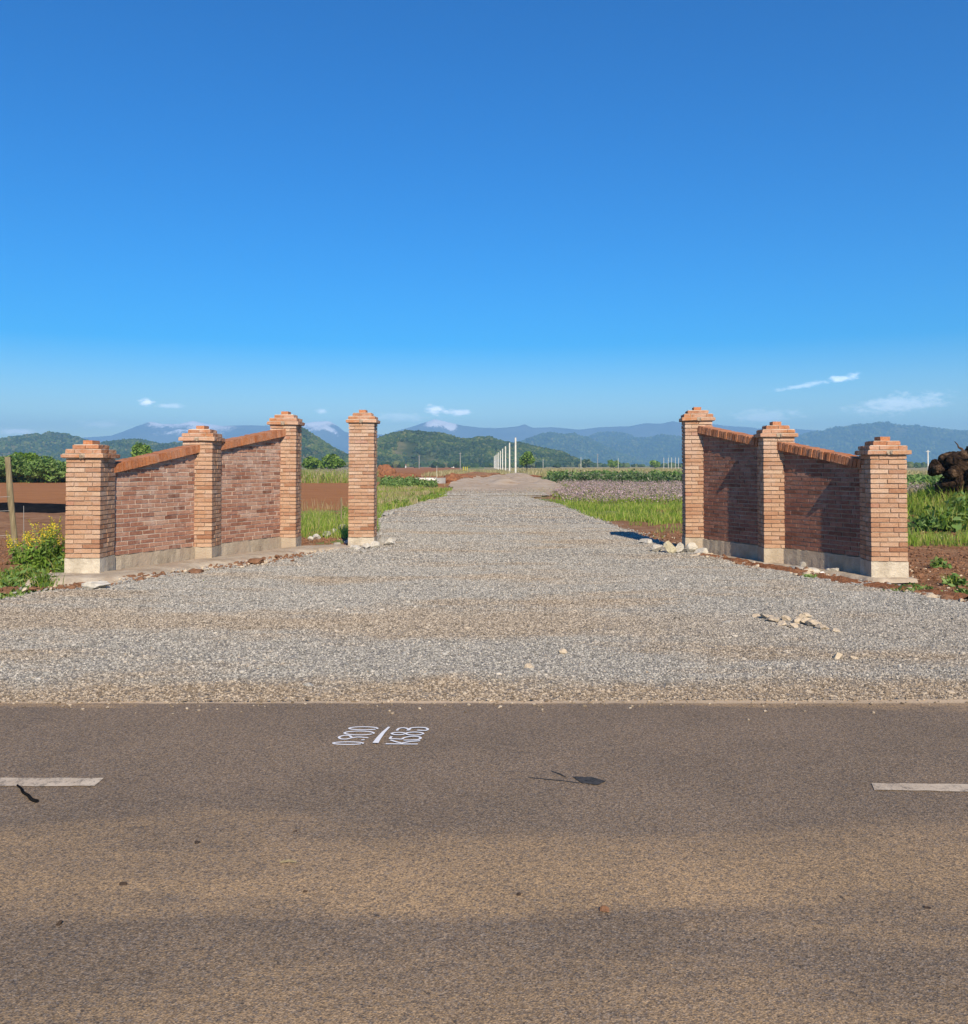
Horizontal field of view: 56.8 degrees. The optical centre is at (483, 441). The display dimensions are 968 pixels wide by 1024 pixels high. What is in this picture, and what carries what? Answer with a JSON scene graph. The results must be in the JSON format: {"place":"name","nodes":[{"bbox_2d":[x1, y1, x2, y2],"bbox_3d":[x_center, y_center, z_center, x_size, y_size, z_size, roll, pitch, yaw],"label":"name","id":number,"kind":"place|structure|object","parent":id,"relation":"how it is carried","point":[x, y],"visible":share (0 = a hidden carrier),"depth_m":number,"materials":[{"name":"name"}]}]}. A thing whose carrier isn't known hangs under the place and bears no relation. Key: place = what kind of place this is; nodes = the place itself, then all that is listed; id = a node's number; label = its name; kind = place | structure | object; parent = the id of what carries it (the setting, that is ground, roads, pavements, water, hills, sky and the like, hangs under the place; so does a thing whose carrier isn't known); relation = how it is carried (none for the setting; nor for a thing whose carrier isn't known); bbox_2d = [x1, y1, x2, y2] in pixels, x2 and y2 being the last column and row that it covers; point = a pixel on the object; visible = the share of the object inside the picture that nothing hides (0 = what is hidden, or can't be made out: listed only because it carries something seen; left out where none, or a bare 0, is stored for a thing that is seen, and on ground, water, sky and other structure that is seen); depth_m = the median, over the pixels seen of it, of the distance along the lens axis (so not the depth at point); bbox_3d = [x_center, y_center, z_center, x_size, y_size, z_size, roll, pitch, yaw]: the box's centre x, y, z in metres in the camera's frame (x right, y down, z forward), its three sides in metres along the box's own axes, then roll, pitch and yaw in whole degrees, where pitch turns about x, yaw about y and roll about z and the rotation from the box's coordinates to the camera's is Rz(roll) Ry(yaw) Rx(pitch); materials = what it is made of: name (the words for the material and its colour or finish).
{"place":"outdoors","nodes":[
{"label":"outdoors","id":0,"kind":"place"},
{"bbox_2d":[0,434,67,456],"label":"hill","id":1,"kind":"structure","parent":0,"point":[13,446],"depth_m":1518.84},
{"bbox_2d":[0,431,87,455],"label":"hillside wood","id":2,"kind":"object","parent":1,"relation":"on","point":[27,442],"visible":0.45,"depth_m":1581.67,"materials":[{"name":"plant"}]},
{"bbox_2d":[300,430,341,457],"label":"hill","id":3,"kind":"structure","parent":0,"point":[303,431],"depth_m":969.71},
{"bbox_2d":[300,427,348,462],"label":"hillside wood","id":4,"kind":"object","parent":3,"relation":"on","point":[320,447],"visible":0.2,"depth_m":954.46,"materials":[{"name":"plant"}]},
{"bbox_2d":[300,470,378,482],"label":"grass","id":5,"kind":"structure","parent":0,"point":[323,476],"depth_m":83.12,"materials":[{"name":"plant"}]},
{"bbox_2d":[377,485,440,504],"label":"dry grass","id":6,"kind":"structure","parent":0,"point":[411,500],"depth_m":45.99,"materials":[{"name":"plant"}]},
{"bbox_2d":[376,484,451,513],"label":"grass","id":7,"kind":"structure","parent":0,"point":[436,490],"depth_m":44.84,"materials":[{"name":"plant"}]},
{"bbox_2d":[381,434,495,466],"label":"hill","id":8,"kind":"structure","parent":0,"point":[407,447],"depth_m":873.62,"materials":[{"name":"plant"}]},
{"bbox_2d":[339,429,602,466],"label":"hillside wood","id":9,"kind":"object","parent":8,"relation":"on","point":[443,445],"visible":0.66,"depth_m":886.99,"materials":[{"name":"plant"}]},
{"bbox_2d":[83,419,819,453],"bbox_3d":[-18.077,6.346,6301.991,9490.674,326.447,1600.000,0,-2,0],"label":"mountains","id":10,"kind":"structure","parent":0,"point":[333,434],"depth_m":6088.72,"materials":[{"name":"stone"}]},
{"bbox_2d":[421,469,513,476],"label":"dry grass","id":11,"kind":"structure","parent":0,"point":[446,472],"depth_m":158.14,"materials":[{"name":"plant"}]},
{"bbox_2d":[0,699,967,1023],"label":"road","id":12,"kind":"structure","parent":0,"point":[774,863],"depth_m":3.58,"materials":[{"name":"asphalt"}]},
{"bbox_2d":[16,784,38,802],"bbox_3d":[-2.218,1.702,4.330,0.028,0.017,0.295,1,-2,-45],"label":"cord","id":13,"kind":"object","parent":12,"relation":"on","point":[30,797],"visible":1,"depth_m":4.29,"materials":[{"name":"black plastic"}]},
{"bbox_2d":[0,777,102,785],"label":"road marking","id":14,"kind":"object","parent":12,"relation":"on","point":[60,781],"visible":1,"depth_m":4.50,"materials":[{"name":"paint"}]},
{"bbox_2d":[332,726,428,744],"bbox_3d":[-0.601,1.727,5.272,0.540,0.006,0.356,0,-2,0],"label":"painted number","id":15,"kind":"object","parent":12,"relation":"on","point":[378,738],"visible":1,"depth_m":5.27,"materials":[{"name":"white paint"}]},
{"bbox_2d":[573,776,605,784],"bbox_3d":[0.525,1.710,4.524,0.176,0.001,0.100,-1,-2,24],"label":"tar patch","id":16,"kind":"object","parent":12,"relation":"on","point":[592,780],"visible":1,"depth_m":4.52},
{"bbox_2d":[872,783,967,791],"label":"road marking","id":17,"kind":"object","parent":12,"relation":"on","point":[920,786],"visible":1,"depth_m":4.43,"materials":[{"name":"paint"}]},
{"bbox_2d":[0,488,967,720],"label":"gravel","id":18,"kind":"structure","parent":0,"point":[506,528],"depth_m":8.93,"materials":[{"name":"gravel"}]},
{"bbox_2d":[0,496,967,701],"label":"gravel drive","id":19,"kind":"structure","parent":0,"point":[491,681],"depth_m":7.43,"materials":[{"name":"gravel"}]},
{"bbox_2d":[81,581,110,588],"bbox_3d":[-4.925,1.831,11.360,0.392,0.123,0.151,0,-2,6],"label":"rock","id":20,"kind":"object","parent":19,"relation":"on","point":[95,584],"visible":0.93,"depth_m":11.31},
{"bbox_2d":[11,500,426,599],"bbox_3d":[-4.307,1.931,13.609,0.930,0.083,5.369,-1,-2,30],"label":"strewn rubble","id":21,"kind":"object","parent":19,"relation":"on","point":[74,585],"visible":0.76,"depth_m":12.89,"materials":[{"name":"stone"}]},
{"bbox_2d":[248,558,263,564],"bbox_3d":[-3.659,1.932,14.329,0.258,0.136,0.206,0,-2,0],"label":"earth clod","id":22,"kind":"object","parent":19,"relation":"on","point":[256,561],"visible":0.82,"depth_m":14.27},
{"bbox_2d":[663,541,675,553],"bbox_3d":[3.344,1.915,16.138,0.239,0.248,0.170,0,-2,0],"label":"rock","id":23,"kind":"object","parent":19,"relation":"on","point":[668,546],"visible":0.95,"depth_m":16.08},
{"bbox_2d":[686,542,697,551],"bbox_3d":[3.767,1.918,16.253,0.225,0.186,0.157,1,-2,-20],"label":"rock","id":24,"kind":"object","parent":19,"relation":"on","point":[692,546],"visible":0.91,"depth_m":16.20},
{"bbox_2d":[526,496,957,600],"bbox_3d":[3.249,2.318,28.167,1.879,0.056,36.012,0,-2,-5],"label":"strewn rubble","id":25,"kind":"object","parent":19,"relation":"on","point":[567,509],"visible":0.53,"depth_m":19.92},
{"bbox_2d":[689,553,967,601],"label":"strewn rubble","id":26,"kind":"object","parent":19,"relation":"on","point":[944,596],"visible":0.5,"depth_m":12.73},
{"bbox_2d":[0,466,967,593],"bbox_3d":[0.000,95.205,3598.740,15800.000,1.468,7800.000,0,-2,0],"label":"ground","id":27,"kind":"structure","parent":0,"point":[55,493],"depth_m":29.97,"materials":[{"name":"soil"}]},
{"bbox_2d":[0,457,23,561],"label":"wire fence","id":28,"kind":"object","parent":27,"relation":"on","point":[10,499],"visible":0.68,"depth_m":15.34,"materials":[{"name":"brown"}]},
{"bbox_2d":[0,576,27,587],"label":"leafy weed","id":29,"kind":"object","parent":27,"relation":"on","point":[9,581],"visible":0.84,"depth_m":12.33,"materials":[{"name":"green plant"}]},
{"bbox_2d":[0,454,28,478],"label":"bush","id":30,"kind":"object","parent":27,"relation":"on","point":[16,468],"visible":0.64,"depth_m":83.64,"materials":[{"name":"green plant"}]},
{"bbox_2d":[4,533,27,564],"bbox_3d":[-7.826,1.797,14.944,0.507,0.610,0.334,0,-2,16],"label":"mustard plant","id":31,"kind":"object","parent":27,"relation":"on","point":[15,559],"visible":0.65,"depth_m":14.90,"materials":[{"name":"green plant"}]},
{"bbox_2d":[7,531,38,568],"bbox_3d":[-7.349,1.765,14.396,0.531,0.668,0.506,0,-2,0],"label":"mustard plant","id":32,"kind":"object","parent":27,"relation":"on","point":[28,558],"visible":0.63,"depth_m":14.30,"materials":[{"name":"green plant"}]},
{"bbox_2d":[8,451,38,478],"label":"bush","id":33,"kind":"object","parent":27,"relation":"on","point":[30,456],"visible":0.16,"depth_m":87.76,"materials":[{"name":"green plant"}]},
{"bbox_2d":[0,564,49,579],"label":"leafy weed","id":34,"kind":"object","parent":27,"relation":"on","point":[16,573],"visible":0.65,"depth_m":13.00,"materials":[{"name":"green plant"}]},
{"bbox_2d":[0,537,66,596],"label":"soil crumbs","id":35,"kind":"object","parent":27,"relation":"on","point":[5,558],"visible":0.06,"depth_m":16.20,"materials":[{"name":"soil"}]},
{"bbox_2d":[0,502,67,512],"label":"plastic sheet","id":36,"kind":"object","parent":27,"relation":"on","point":[43,508],"visible":0.7,"depth_m":31.51,"materials":[{"name":"plastic"}]},
{"bbox_2d":[0,477,67,482],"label":"weed thicket","id":37,"kind":"object","parent":27,"relation":"on","point":[22,480],"visible":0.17,"depth_m":84.56,"materials":[{"name":"green plant"}]},
{"bbox_2d":[22,455,55,482],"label":"bush","id":38,"kind":"object","parent":27,"relation":"on","point":[30,471],"visible":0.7,"depth_m":83.00,"materials":[{"name":"green plant"}]},
{"bbox_2d":[25,524,55,571],"bbox_3d":[-6.809,1.661,13.822,0.510,0.828,0.655,0,-2,0],"label":"mustard plant","id":39,"kind":"object","parent":27,"relation":"on","point":[41,560],"visible":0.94,"depth_m":13.74,"materials":[{"name":"green plant"}]},
{"bbox_2d":[16,566,65,592],"bbox_3d":[-5.781,1.826,11.706,0.628,0.413,0.602,0,-2,0],"label":"leafy weed","id":40,"kind":"object","parent":27,"relation":"on","point":[43,580],"visible":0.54,"depth_m":11.67,"materials":[{"name":"green plant"}]},
{"bbox_2d":[26,519,61,555],"bbox_3d":[-7.609,1.731,15.610,0.446,0.778,0.589,-1,-2,32],"label":"mustard plant","id":41,"kind":"object","parent":27,"relation":"on","point":[36,524],"visible":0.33,"depth_m":15.55,"materials":[{"name":"green plant"}]},
{"bbox_2d":[36,458,65,482],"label":"bush","id":42,"kind":"object","parent":27,"relation":"on","point":[47,468],"visible":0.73,"depth_m":82.98,"materials":[{"name":"green plant"}]},
{"bbox_2d":[42,516,66,567],"bbox_3d":[-6.808,1.626,14.310,0.484,0.914,0.508,1,-2,-41],"label":"mustard plant","id":43,"kind":"object","parent":27,"relation":"on","point":[58,548],"visible":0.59,"depth_m":14.29,"materials":[{"name":"green plant"}]},
{"bbox_2d":[47,553,66,572],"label":"leafy weed","id":44,"kind":"object","parent":27,"relation":"on","point":[58,567],"visible":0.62,"depth_m":13.26,"materials":[{"name":"green plant"}]},
{"bbox_2d":[49,461,67,481],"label":"bush","id":45,"kind":"object","parent":27,"relation":"on","point":[63,476],"visible":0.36,"depth_m":83.23,"materials":[{"name":"green plant"}]},
{"bbox_2d":[61,440,119,572],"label":"brick pillar","id":46,"kind":"structure","parent":27,"relation":"on","point":[90,517],"depth_m":12.89,"materials":[{"name":"brick"}]},
{"bbox_2d":[130,442,152,456],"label":"tree","id":47,"kind":"object","parent":27,"relation":"on","point":[138,449],"visible":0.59,"depth_m":149.13,"materials":[{"name":"green plant"}]},
{"bbox_2d":[112,444,199,569],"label":"brick wall","id":48,"kind":"structure","parent":27,"relation":"on","point":[154,495],"depth_m":14.19,"materials":[{"name":"brick"}]},
{"bbox_2d":[25,544,349,586],"bbox_3d":[-4.334,1.991,14.728,1.281,0.126,6.437,-1,-2,32],"label":"concrete footing","id":49,"kind":"object","parent":27,"relation":"on","point":[112,576],"visible":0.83,"depth_m":13.90,"materials":[{"name":"concrete"}]},
{"bbox_2d":[178,426,224,558],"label":"brick pillar","id":50,"kind":"structure","parent":27,"relation":"on","point":[207,504],"depth_m":15.00,"materials":[{"name":"brick"}]},
{"bbox_2d":[204,429,285,555],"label":"brick wall","id":51,"kind":"structure","parent":27,"relation":"on","point":[250,469],"depth_m":16.30,"materials":[{"name":"brick"}]},
{"bbox_2d":[267,411,304,547],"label":"brick pillar","id":52,"kind":"structure","parent":27,"relation":"on","point":[290,480],"depth_m":17.10,"materials":[{"name":"brick"}]},
{"bbox_2d":[301,456,323,469],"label":"tree","id":53,"kind":"object","parent":27,"relation":"on","point":[312,463],"visible":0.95,"depth_m":188.75,"materials":[{"name":"green plant"}]},
{"bbox_2d":[314,467,349,482],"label":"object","id":54,"kind":"object","parent":27,"relation":"on","point":[336,471],"visible":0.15,"depth_m":85.89,"materials":[{"name":"green plant"}]},
{"bbox_2d":[318,454,345,469],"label":"tree","id":55,"kind":"object","parent":27,"relation":"on","point":[332,461],"visible":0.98,"depth_m":182.94,"materials":[{"name":"green plant"}]},
{"bbox_2d":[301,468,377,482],"bbox_3d":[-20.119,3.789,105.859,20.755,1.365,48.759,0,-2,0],"label":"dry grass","id":56,"kind":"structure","parent":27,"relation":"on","point":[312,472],"depth_m":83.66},
{"bbox_2d":[300,533,378,545],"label":"soil crumbs","id":57,"kind":"object","parent":27,"relation":"on","point":[321,540],"visible":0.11,"depth_m":19.28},
{"bbox_2d":[300,506,387,538],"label":"grass","id":58,"kind":"structure","parent":27,"relation":"on","point":[340,532],"depth_m":23.29,"materials":[{"name":"plant"}]},
{"bbox_2d":[300,498,407,536],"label":"dry grass","id":59,"kind":"structure","parent":27,"relation":"on","point":[333,513],"depth_m":28.76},
{"bbox_2d":[346,410,379,545],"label":"brick pillar","id":60,"kind":"structure","parent":27,"relation":"on","point":[362,512],"depth_m":17.59,"materials":[{"name":"brick"}]},
{"bbox_2d":[377,464,396,476],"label":"earth mound","id":61,"kind":"object","parent":27,"relation":"on","point":[385,469],"visible":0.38,"depth_m":126.56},
{"bbox_2d":[337,492,441,517],"bbox_3d":[-3.580,2.457,36.154,2.025,0.416,21.982,0,-2,3],"label":"weed thicket","id":62,"kind":"object","parent":27,"relation":"on","point":[419,498],"visible":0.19,"depth_m":36.22,"materials":[{"name":"green plant"}]},
{"bbox_2d":[380,472,421,479],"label":"earth mound","id":63,"kind":"object","parent":27,"relation":"on","point":[403,475],"visible":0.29,"depth_m":90.38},
{"bbox_2d":[379,475,438,487],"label":"weed thicket","id":64,"kind":"object","parent":27,"relation":"on","point":[398,481],"visible":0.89,"depth_m":68.20,"materials":[{"name":"green plant"}]},
{"bbox_2d":[444,472,460,482],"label":"earth mound","id":65,"kind":"object","parent":27,"relation":"on","point":[451,477],"visible":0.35,"depth_m":83.16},
{"bbox_2d":[463,472,500,476],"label":"earth mound","id":66,"kind":"object","parent":27,"relation":"on","point":[483,474],"visible":0.33,"depth_m":111.17,"materials":[{"name":"soil"}]},
{"bbox_2d":[519,451,534,470],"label":"tree","id":67,"kind":"object","parent":27,"relation":"on","point":[525,459],"visible":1,"depth_m":203.76,"materials":[{"name":"green plant"}]},
{"bbox_2d":[300,461,926,467],"bbox_3d":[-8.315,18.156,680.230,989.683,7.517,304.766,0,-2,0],"label":"distant trees","id":68,"kind":"object","parent":27,"relation":"on","point":[399,464],"visible":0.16,"depth_m":586.94,"materials":[{"name":"plant"}]},
{"bbox_2d":[544,471,682,482],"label":"weed thicket","id":69,"kind":"object","parent":27,"relation":"on","point":[633,477],"visible":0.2,"depth_m":76.24,"materials":[{"name":"green plant"}]},
{"bbox_2d":[546,469,682,476],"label":"weed thicket","id":70,"kind":"object","parent":27,"relation":"on","point":[636,471],"visible":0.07,"depth_m":97.22,"materials":[{"name":"green plant"}]},
{"bbox_2d":[552,481,681,503],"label":"grass","id":71,"kind":"structure","parent":27,"relation":"on","point":[621,498],"depth_m":39.69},
{"bbox_2d":[679,407,715,547],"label":"brick pillar","id":72,"kind":"structure","parent":27,"relation":"on","point":[693,419],"depth_m":16.60,"materials":[{"name":"brick"}]},
{"bbox_2d":[510,468,927,476],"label":"dry grass","id":73,"kind":"structure","parent":27,"relation":"on","point":[539,472],"depth_m":204.35,"materials":[{"name":"plant"}]},
{"bbox_2d":[697,426,759,559],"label":"brick wall","id":74,"kind":"structure","parent":27,"relation":"on","point":[730,500],"depth_m":15.90,"materials":[{"name":"brick"}]},
{"bbox_2d":[550,479,917,503],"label":"purple weeds","id":75,"kind":"object","parent":27,"relation":"on","point":[589,489],"visible":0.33,"depth_m":45.14,"materials":[{"name":"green plant"}]},
{"bbox_2d":[550,482,935,525],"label":"grass","id":76,"kind":"structure","parent":27,"relation":"on","point":[624,507],"depth_m":30.87,"materials":[{"name":"plant"}]},
{"bbox_2d":[753,422,797,563],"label":"brick pillar","id":77,"kind":"structure","parent":27,"relation":"on","point":[770,503],"depth_m":14.75,"materials":[{"name":"brick"}]},
{"bbox_2d":[631,509,967,591],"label":"soil crumbs","id":78,"kind":"object","parent":27,"relation":"on","point":[920,575],"visible":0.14,"depth_m":15.62,"materials":[{"name":"soil"}]},
{"bbox_2d":[714,554,917,582],"bbox_3d":[4.750,2.012,14.568,0.650,0.076,4.773,1,-2,-29],"label":"concrete footing","id":79,"kind":"object","parent":27,"relation":"on","point":[879,579],"visible":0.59,"depth_m":12.90,"materials":[{"name":"concrete"}]},
{"bbox_2d":[776,441,867,573],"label":"brick wall","id":80,"kind":"structure","parent":27,"relation":"on","point":[822,506],"depth_m":13.99,"materials":[{"name":"brick"}]},
{"bbox_2d":[702,553,967,600],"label":"earth bank","id":81,"kind":"structure","parent":27,"relation":"on","point":[957,595],"depth_m":12.14,"materials":[{"name":"soil"}]},
{"bbox_2d":[854,437,911,583],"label":"brick pillar","id":82,"kind":"structure","parent":27,"relation":"on","point":[883,516],"depth_m":12.79,"materials":[{"name":"brick"}]},
{"bbox_2d":[883,584,942,591],"bbox_3d":[5.344,1.907,11.418,1.103,0.184,1.118,0,-2,0],"label":"leafy weed","id":83,"kind":"object","parent":27,"relation":"on","point":[909,589],"visible":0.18,"depth_m":11.33,"materials":[{"name":"green plant"}]},
{"bbox_2d":[905,481,933,493],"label":"purple weeds","id":84,"kind":"object","parent":27,"relation":"on","point":[911,486],"visible":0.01,"depth_m":51.17,"materials":[{"name":"green plant"}]},
{"bbox_2d":[905,473,943,485],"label":"weed thicket","id":85,"kind":"object","parent":27,"relation":"on","point":[915,478],"visible":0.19,"depth_m":62.60,"materials":[{"name":"green plant"}]},
{"bbox_2d":[905,476,967,522],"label":"grass","id":86,"kind":"structure","parent":27,"relation":"on","point":[921,507],"depth_m":21.97,"materials":[{"name":"plant"}]},
{"bbox_2d":[906,499,967,531],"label":"leafy weed","id":87,"kind":"object","parent":27,"relation":"on","point":[942,520],"visible":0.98,"depth_m":20.34,"materials":[{"name":"green plant"}]},
{"bbox_2d":[928,556,952,568],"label":"leafy weed","id":88,"kind":"object","parent":27,"relation":"on","point":[939,562],"visible":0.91,"depth_m":14.21,"materials":[{"name":"green plant"}]},
{"bbox_2d":[927,441,967,498],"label":"tree stump","id":89,"kind":"object","parent":27,"relation":"on","point":[951,467],"visible":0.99,"depth_m":21.97,"materials":[{"name":"brown wood"}]},
{"bbox_2d":[936,488,967,520],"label":"leafy weed","id":90,"kind":"object","parent":27,"relation":"on","point":[962,507],"visible":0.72,"depth_m":20.73,"materials":[{"name":"green plant"}]},
{"bbox_2d":[940,573,967,586],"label":"leafy weed","id":91,"kind":"object","parent":27,"relation":"on","point":[952,580],"visible":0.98,"depth_m":12.31,"materials":[{"name":"green plant"}]},
{"bbox_2d":[0,0,967,437],"label":"sky","id":92,"kind":"structure","parent":0,"point":[569,214],"materials":[{"name":"blue"}]},
{"bbox_2d":[443,473,565,496],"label":"dirt track","id":93,"kind":"structure","parent":0,"point":[517,481],"depth_m":71.11,"materials":[{"name":"gravel"}]},
{"bbox_2d":[526,436,632,465],"bbox_3d":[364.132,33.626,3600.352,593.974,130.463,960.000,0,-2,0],"label":"hill","id":94,"kind":"structure","parent":0,"point":[574,452],"depth_m":3322.50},
{"bbox_2d":[520,431,667,465],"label":"hillside wood","id":95,"kind":"object","parent":94,"relation":"on","point":[593,444],"visible":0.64,"depth_m":3349.91,"materials":[{"name":"plant"}]},
{"bbox_2d":[589,433,631,440],"bbox_3d":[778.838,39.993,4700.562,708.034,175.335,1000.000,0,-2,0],"label":"hill","id":96,"kind":"structure","parent":0,"point":[615,435],"depth_m":4589.97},
{"bbox_2d":[588,431,634,442],"bbox_3d":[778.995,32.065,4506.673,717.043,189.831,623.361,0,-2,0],"label":"hillside wood","id":97,"kind":"object","parent":96,"relation":"on","point":[620,434],"visible":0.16,"depth_m":4605.70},
{"bbox_2d":[605,435,681,463],"bbox_3d":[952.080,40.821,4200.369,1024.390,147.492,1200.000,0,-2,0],"label":"hill","id":98,"kind":"structure","parent":0,"point":[647,452],"depth_m":3852.59,"materials":[{"name":"plant"}]},
{"bbox_2d":[600,433,682,462],"bbox_3d":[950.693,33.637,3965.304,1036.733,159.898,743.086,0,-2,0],"label":"hillside wood","id":99,"kind":"object","parent":98,"relation":"on","point":[645,442],"visible":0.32,"depth_m":3922.06,"materials":[{"name":"plant"}]},
{"bbox_2d":[653,488,934,537],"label":"grass","id":100,"kind":"structure","parent":0,"point":[671,525],"depth_m":22.42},
{"bbox_2d":[795,424,967,462],"bbox_3d":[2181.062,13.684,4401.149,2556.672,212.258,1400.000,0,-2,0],"label":"hill","id":101,"kind":"structure","parent":0,"point":[898,436],"depth_m":4109.54,"materials":[{"name":"blue"}]},
{"bbox_2d":[794,421,967,462],"bbox_3d":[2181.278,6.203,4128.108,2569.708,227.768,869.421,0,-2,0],"label":"hillside wood","id":102,"kind":"object","parent":101,"relation":"on","point":[846,429],"visible":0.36,"depth_m":4109.75,"materials":[{"name":"plant"}]},
{"bbox_2d":[906,485,967,546],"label":"grass","id":103,"kind":"structure","parent":0,"point":[937,540],"depth_m":18.75,"materials":[{"name":"plant"}]},
{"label":"hill","id":104,"kind":"structure","parent":0,"visible":0},
{"bbox_2d":[42,438,182,462],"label":"hillside wood","id":105,"kind":"object","parent":104,"relation":"on","point":[120,447],"visible":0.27,"depth_m":1402.28,"materials":[{"name":"plant"}]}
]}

